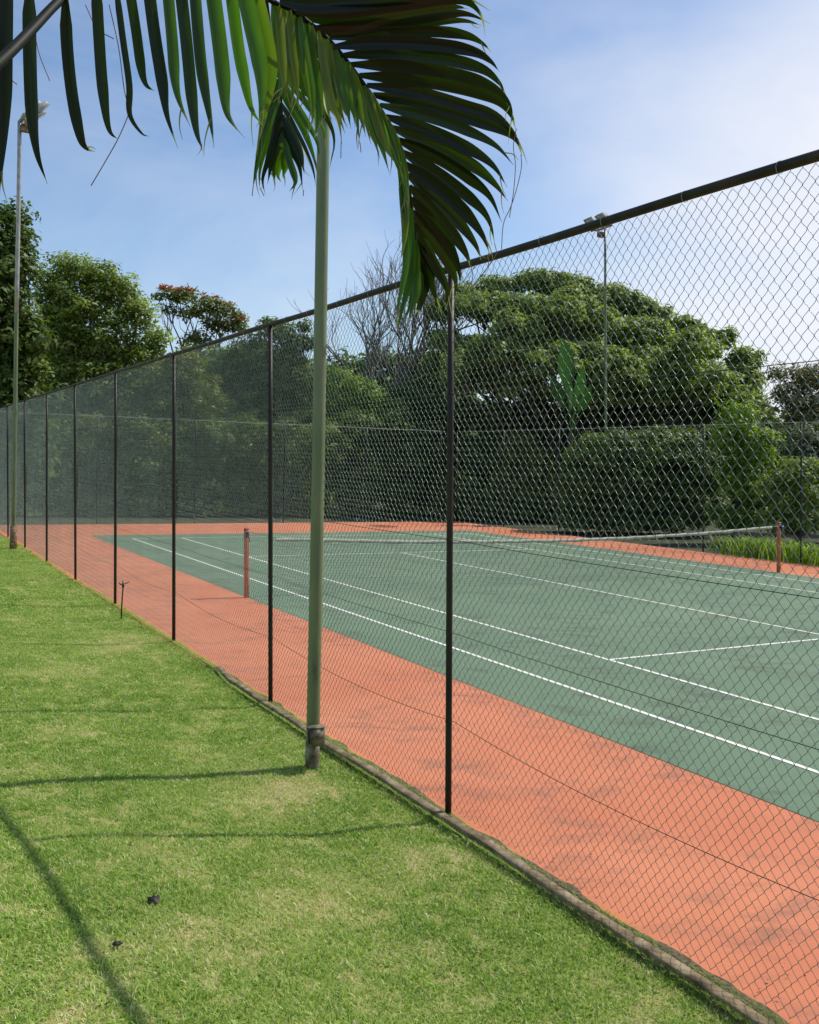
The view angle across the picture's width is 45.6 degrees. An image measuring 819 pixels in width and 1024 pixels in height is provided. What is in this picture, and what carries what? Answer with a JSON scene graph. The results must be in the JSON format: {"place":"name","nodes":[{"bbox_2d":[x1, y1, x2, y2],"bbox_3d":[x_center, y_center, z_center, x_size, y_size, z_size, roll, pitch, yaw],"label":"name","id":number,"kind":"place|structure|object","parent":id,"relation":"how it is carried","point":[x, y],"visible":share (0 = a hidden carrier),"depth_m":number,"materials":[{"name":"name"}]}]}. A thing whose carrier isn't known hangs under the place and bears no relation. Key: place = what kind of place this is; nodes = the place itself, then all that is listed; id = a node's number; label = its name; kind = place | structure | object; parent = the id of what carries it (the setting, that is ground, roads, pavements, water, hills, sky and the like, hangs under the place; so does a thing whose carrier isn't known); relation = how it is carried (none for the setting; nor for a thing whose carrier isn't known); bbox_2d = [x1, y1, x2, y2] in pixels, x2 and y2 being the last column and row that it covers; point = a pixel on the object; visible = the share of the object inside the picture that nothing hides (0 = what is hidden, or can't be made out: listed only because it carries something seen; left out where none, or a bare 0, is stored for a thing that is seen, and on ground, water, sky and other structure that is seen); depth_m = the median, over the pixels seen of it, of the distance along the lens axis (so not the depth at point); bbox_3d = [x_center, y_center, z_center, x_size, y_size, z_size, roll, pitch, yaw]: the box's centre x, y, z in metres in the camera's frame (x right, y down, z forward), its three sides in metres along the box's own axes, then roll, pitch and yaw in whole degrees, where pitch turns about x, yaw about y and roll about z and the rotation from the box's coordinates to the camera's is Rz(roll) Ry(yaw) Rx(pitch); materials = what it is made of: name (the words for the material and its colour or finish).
{"place":"outdoors","nodes":[
{"label":"outdoors","id":0,"kind":"place"},
{"bbox_2d":[0,533,742,1023],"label":"lawn","id":1,"kind":"structure","parent":0,"point":[354,927],"depth_m":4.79,"materials":[{"name":"plant"}]},
{"bbox_2d":[9,100,49,548],"bbox_3d":[-9.047,-4.151,23.098,0.718,10.710,1.064,0,6,-29],"label":"light pole","id":2,"kind":"object","parent":1,"relation":"on","point":[23,127],"visible":0.77,"depth_m":22.89,"materials":[{"name":"metal"}]},
{"bbox_2d":[112,940,122,945],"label":"dead leaf","id":3,"kind":"object","parent":1,"relation":"on","point":[116,943],"visible":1,"depth_m":4.08,"materials":[{"name":"black plant"}]},
{"bbox_2d":[147,894,159,904],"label":"dead leaf","id":4,"kind":"object","parent":1,"relation":"on","point":[154,899],"visible":1,"depth_m":4.59,"materials":[{"name":"black plant"}]},
{"bbox_2d":[0,0,526,328],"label":"palm tree","id":5,"kind":"object","parent":1,"relation":"on","point":[404,53],"visible":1,"depth_m":3.20,"materials":[{"name":"green plant"}]},
{"bbox_2d":[305,24,329,769],"bbox_3d":[-0.410,-3.112,7.345,0.725,10.710,1.064,0,3,-29],"label":"light pole","id":6,"kind":"object","parent":1,"relation":"on","point":[315,735],"visible":0.76,"depth_m":7.28,"materials":[{"name":"metal"}]},
{"bbox_2d":[0,487,818,564],"bbox_3d":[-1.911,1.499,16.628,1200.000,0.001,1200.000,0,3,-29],"label":"ground","id":7,"kind":"structure","parent":0,"point":[698,540],"depth_m":37.08,"materials":[{"name":"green plant"}]},
{"bbox_2d":[0,416,59,517],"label":"shrub","id":8,"kind":"object","parent":7,"relation":"on","point":[32,503],"visible":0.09,"depth_m":35.68,"materials":[{"name":"green plant"}]},
{"bbox_2d":[0,196,69,487],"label":"broadleaf tree","id":9,"kind":"object","parent":7,"relation":"on","point":[31,335],"visible":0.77,"depth_m":32.59,"materials":[{"name":"green plant"}]},
{"bbox_2d":[29,412,99,516],"bbox_3d":[-13.327,-1.679,37.010,3.082,4.223,2.566,0,3,-29],"label":"shrub","id":10,"kind":"object","parent":7,"relation":"on","point":[69,461],"visible":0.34,"depth_m":36.72,"materials":[{"name":"green plant"}]},
{"bbox_2d":[61,410,134,515],"bbox_3d":[-12.237,-1.789,38.031,2.925,4.377,2.694,0,3,-29],"label":"shrub","id":11,"kind":"object","parent":7,"relation":"on","point":[81,475],"visible":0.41,"depth_m":37.63,"materials":[{"name":"green plant"}]},
{"bbox_2d":[27,250,176,508],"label":"broadleaf tree","id":12,"kind":"object","parent":7,"relation":"on","point":[90,345],"visible":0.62,"depth_m":40.42,"materials":[{"name":"green plant"}]},
{"bbox_2d":[119,580,128,618],"bbox_3d":[-4.056,1.273,13.837,0.149,0.607,0.036,0,3,-29],"label":"sprinkler","id":13,"kind":"object","parent":7,"relation":"on","point":[122,584],"visible":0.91,"depth_m":13.82,"materials":[{"name":"black plastic"}]},
{"bbox_2d":[87,410,171,516],"bbox_3d":[-10.864,-1.723,37.991,3.385,4.450,2.340,1,3,-6],"label":"shrub","id":14,"kind":"object","parent":7,"relation":"on","point":[130,451],"visible":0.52,"depth_m":37.67,"materials":[{"name":"green plant"}]},
{"bbox_2d":[100,342,233,513],"bbox_3d":[-9.976,-3.369,39.960,5.150,7.284,3.866,3,3,21],"label":"broadleaf tree","id":15,"kind":"object","parent":7,"relation":"on","point":[181,402],"visible":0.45,"depth_m":39.49,"materials":[{"name":"green plant"}]},
{"bbox_2d":[136,414,204,515],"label":"shrub","id":16,"kind":"object","parent":7,"relation":"on","point":[165,449],"visible":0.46,"depth_m":38.53,"materials":[{"name":"green plant"}]},
{"bbox_2d":[150,282,249,500],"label":"coral tree","id":17,"kind":"object","parent":7,"relation":"on","point":[227,324],"visible":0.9,"depth_m":46.74,"materials":[{"name":"green plant"}]},
{"bbox_2d":[163,413,242,516],"bbox_3d":[-8.241,-1.735,39.032,3.257,4.514,2.452,0,3,-29],"label":"shrub","id":18,"kind":"object","parent":7,"relation":"on","point":[216,484],"visible":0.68,"depth_m":38.60,"materials":[{"name":"green plant"}]},
{"bbox_2d":[215,666,225,676],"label":"kerb block","id":19,"kind":"structure","parent":7,"relation":"on","point":[221,669],"depth_m":10.54,"materials":[{"name":"concrete"}]},
{"bbox_2d":[0,412,441,522],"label":"chain link fence","id":20,"kind":"object","parent":7,"relation":"on","point":[365,462],"visible":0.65,"depth_m":34.79,"materials":[{"name":"metal"}]},
{"bbox_2d":[221,671,250,692],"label":"kerb block","id":21,"kind":"structure","parent":7,"relation":"on","point":[238,684],"depth_m":9.93,"materials":[{"name":"concrete"}]},
{"bbox_2d":[207,412,283,516],"bbox_3d":[-6.859,-1.841,39.955,3.524,4.549,2.444,2,3,4],"label":"shrub","id":22,"kind":"object","parent":7,"relation":"on","point":[240,464],"visible":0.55,"depth_m":39.55,"materials":[{"name":"green plant"}]},
{"bbox_2d":[189,316,313,505],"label":"broadleaf tree","id":23,"kind":"object","parent":7,"relation":"on","point":[259,356],"visible":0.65,"depth_m":44.46,"materials":[{"name":"green plant"}]},
{"bbox_2d":[246,690,283,714],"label":"kerb block","id":24,"kind":"structure","parent":7,"relation":"on","point":[263,701],"depth_m":9.16,"materials":[{"name":"concrete"}]},
{"bbox_2d":[244,414,311,516],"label":"shrub","id":25,"kind":"object","parent":7,"relation":"on","point":[290,459],"visible":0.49,"depth_m":40.09,"materials":[{"name":"green plant"}]},
{"bbox_2d":[279,712,305,736],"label":"kerb block","id":26,"kind":"structure","parent":7,"relation":"on","point":[293,720],"depth_m":8.53,"materials":[{"name":"concrete"}]},
{"bbox_2d":[283,417,359,516],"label":"shrub","id":27,"kind":"object","parent":7,"relation":"on","point":[330,459],"visible":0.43,"depth_m":40.57,"materials":[{"name":"green plant"}]},
{"bbox_2d":[321,740,380,780],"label":"kerb block","id":28,"kind":"structure","parent":7,"relation":"on","point":[359,763],"depth_m":7.50,"materials":[{"name":"concrete"}]},
{"bbox_2d":[306,363,408,512],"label":"broadleaf tree","id":29,"kind":"object","parent":7,"relation":"on","point":[354,391],"visible":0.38,"depth_m":42.65,"materials":[{"name":"green plant"}]},
{"bbox_2d":[324,406,396,516],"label":"shrub","id":30,"kind":"object","parent":7,"relation":"on","point":[362,453],"visible":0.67,"depth_m":41.04,"materials":[{"name":"green plant"}]},
{"bbox_2d":[354,406,432,517],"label":"shrub","id":31,"kind":"object","parent":7,"relation":"on","point":[398,436],"visible":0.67,"depth_m":41.55,"materials":[{"name":"green plant"}]},
{"bbox_2d":[286,232,505,468],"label":"bare tree","id":32,"kind":"object","parent":7,"relation":"on","point":[426,327],"visible":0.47,"depth_m":48.00,"materials":[{"name":"brown plant"}]},
{"bbox_2d":[0,521,818,1023],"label":"court surround","id":33,"kind":"object","parent":7,"relation":"on","point":[646,883],"visible":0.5,"depth_m":7.02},
{"bbox_2d":[244,528,249,597],"bbox_3d":[-2.693,0.890,16.151,0.096,1.263,0.151,0,1,-29],"label":"net post","id":34,"kind":"object","parent":33,"relation":"on","point":[246,587],"visible":0.73,"depth_m":16.14,"materials":[{"name":"metal"}]},
{"bbox_2d":[248,526,775,594],"bbox_3d":[2.901,0.842,19.257,12.799,1.075,0.052,0,3,-29],"label":"tennis net","id":35,"kind":"object","parent":34,"relation":"attached to","point":[541,541],"visible":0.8,"depth_m":18.90,"materials":[{"name":"fabric"}]},
{"bbox_2d":[0,149,818,1023],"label":"chain link fence","id":36,"kind":"object","parent":33,"relation":"on","point":[778,167],"visible":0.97,"depth_m":6.38,"materials":[{"name":"metal"}]},
{"bbox_2d":[87,586,791,1023],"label":"weeds","id":37,"kind":"object","parent":33,"relation":"on","point":[451,814],"visible":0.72,"depth_m":6.30,"materials":[{"name":"green plant"}]},
{"bbox_2d":[90,530,818,821],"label":"court playing area","id":38,"kind":"object","parent":33,"relation":"on","point":[798,685],"visible":0.67,"depth_m":13.66,"materials":[{"name":"green paint"}]},
{"bbox_2d":[135,533,818,772],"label":"court markings","id":39,"kind":"object","parent":38,"relation":"on","point":[766,754],"visible":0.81,"depth_m":12.36,"materials":[{"name":"paint"}]},
{"bbox_2d":[207,664,788,1023],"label":"soil strip","id":40,"kind":"object","parent":33,"relation":"on","point":[662,946],"visible":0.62,"depth_m":4.92,"materials":[{"name":"brown soil"}]},
{"bbox_2d":[776,522,783,572],"bbox_3d":[8.506,0.860,22.422,0.204,1.265,0.155,-4,6,-62],"label":"net post","id":41,"kind":"object","parent":33,"relation":"on","point":[780,526],"visible":0.8,"depth_m":22.35,"materials":[{"name":"metal"}]},
{"bbox_2d":[0,318,818,505],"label":"distant woodland","id":42,"kind":"object","parent":7,"relation":"on","point":[772,419],"visible":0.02,"depth_m":61.11,"materials":[{"name":"green plant"}]},
{"bbox_2d":[375,773,448,823],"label":"kerb block","id":43,"kind":"structure","parent":7,"relation":"on","point":[405,792],"depth_m":6.68,"materials":[{"name":"concrete"}]},
{"bbox_2d":[369,378,489,514],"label":"broadleaf tree","id":44,"kind":"object","parent":7,"relation":"on","point":[438,434],"visible":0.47,"depth_m":44.33,"materials":[{"name":"green plant"}]},
{"bbox_2d":[443,816,531,877],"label":"kerb block","id":45,"kind":"structure","parent":7,"relation":"on","point":[490,845],"depth_m":5.87,"materials":[{"name":"concrete"}]},
{"bbox_2d":[430,481,561,521],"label":"shrub","id":46,"kind":"object","parent":7,"relation":"on","point":[539,504],"visible":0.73,"depth_m":40.63,"materials":[{"name":"green plant"}]},
{"bbox_2d":[486,431,572,520],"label":"shrub","id":47,"kind":"object","parent":7,"relation":"on","point":[533,460],"visible":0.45,"depth_m":41.57,"materials":[{"name":"green plant"}]},
{"bbox_2d":[550,338,590,527],"bbox_3d":[6.269,-3.089,38.191,1.599,7.432,0.782,2,3,12],"label":"banana plant","id":48,"kind":"object","parent":7,"relation":"on","point":[569,378],"visible":0.73,"depth_m":37.95,"materials":[{"name":"green plant"}]},
{"bbox_2d":[525,870,635,947],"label":"kerb block","id":49,"kind":"structure","parent":7,"relation":"on","point":[539,879],"depth_m":5.07,"materials":[{"name":"concrete"}]},
{"bbox_2d":[417,267,771,496],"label":"milkwood tree","id":50,"kind":"object","parent":7,"relation":"on","point":[714,364],"visible":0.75,"depth_m":43.21,"materials":[{"name":"green plant"}]},
{"bbox_2d":[583,212,612,432],"bbox_3d":[7.509,-5.365,38.448,0.755,12.638,1.171,0,0,-29],"label":"light pole","id":51,"kind":"object","parent":7,"relation":"on","point":[597,216],"visible":0.51,"depth_m":38.55,"materials":[{"name":"metal"}]},
{"bbox_2d":[462,390,770,488],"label":"broadleaf tree","id":52,"kind":"object","parent":7,"relation":"on","point":[692,413],"visible":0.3,"depth_m":45.25,"materials":[{"name":"green plant"}]},
{"bbox_2d":[456,422,818,563],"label":"chain link fence","id":53,"kind":"object","parent":7,"relation":"on","point":[702,515],"visible":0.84,"depth_m":29.77,"materials":[{"name":"metal"}]},
{"bbox_2d":[549,424,734,533],"bbox_3d":[8.409,-1.074,34.997,6.739,4.211,3.921,1,3,0],"label":"shrub","id":54,"kind":"object","parent":7,"relation":"on","point":[690,461],"visible":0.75,"depth_m":34.08,"materials":[{"name":"green plant"}]},
{"bbox_2d":[628,937,774,1023],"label":"kerb block","id":55,"kind":"structure","parent":7,"relation":"on","point":[689,974],"depth_m":4.36,"materials":[{"name":"concrete"}]},
{"bbox_2d":[701,533,785,557],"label":"strappy plant","id":56,"kind":"object","parent":7,"relation":"on","point":[735,549],"visible":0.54,"depth_m":26.88,"materials":[{"name":"green plant"}]},
{"bbox_2d":[701,398,786,541],"bbox_3d":[10.843,-1.211,31.468,2.907,4.916,1.999,2,3,9],"label":"shrub","id":57,"kind":"object","parent":7,"relation":"on","point":[747,521],"visible":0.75,"depth_m":31.20,"materials":[{"name":"green plant"}]},
{"bbox_2d":[716,535,803,560],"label":"strappy plant","id":58,"kind":"object","parent":7,"relation":"on","point":[757,553],"visible":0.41,"depth_m":26.12,"materials":[{"name":"green plant"}]},
{"bbox_2d":[741,538,818,565],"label":"strappy plant","id":59,"kind":"object","parent":7,"relation":"on","point":[793,555],"visible":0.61,"depth_m":25.11,"materials":[{"name":"green plant"}]},
{"bbox_2d":[749,453,818,542],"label":"shrub","id":60,"kind":"object","parent":7,"relation":"on","point":[807,506],"visible":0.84,"depth_m":29.69,"materials":[{"name":"green plant"}]},
{"bbox_2d":[758,360,818,533],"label":"broadleaf tree","id":61,"kind":"object","parent":7,"relation":"on","point":[798,399],"visible":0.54,"depth_m":37.65,"materials":[{"name":"green plant"}]},
{"bbox_2d":[767,421,818,541],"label":"shrub","id":62,"kind":"object","parent":7,"relation":"on","point":[795,437],"visible":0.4,"depth_m":32.59,"materials":[{"name":"green plant"}]},
{"bbox_2d":[783,539,818,566],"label":"strappy plant","id":63,"kind":"object","parent":7,"relation":"on","point":[809,561],"visible":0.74,"depth_m":24.57,"materials":[{"name":"green plant"}]},
{"bbox_2d":[0,0,818,424],"label":"sky","id":64,"kind":"structure","parent":0,"point":[617,105],"materials":[{"name":"blue"}]}
]}

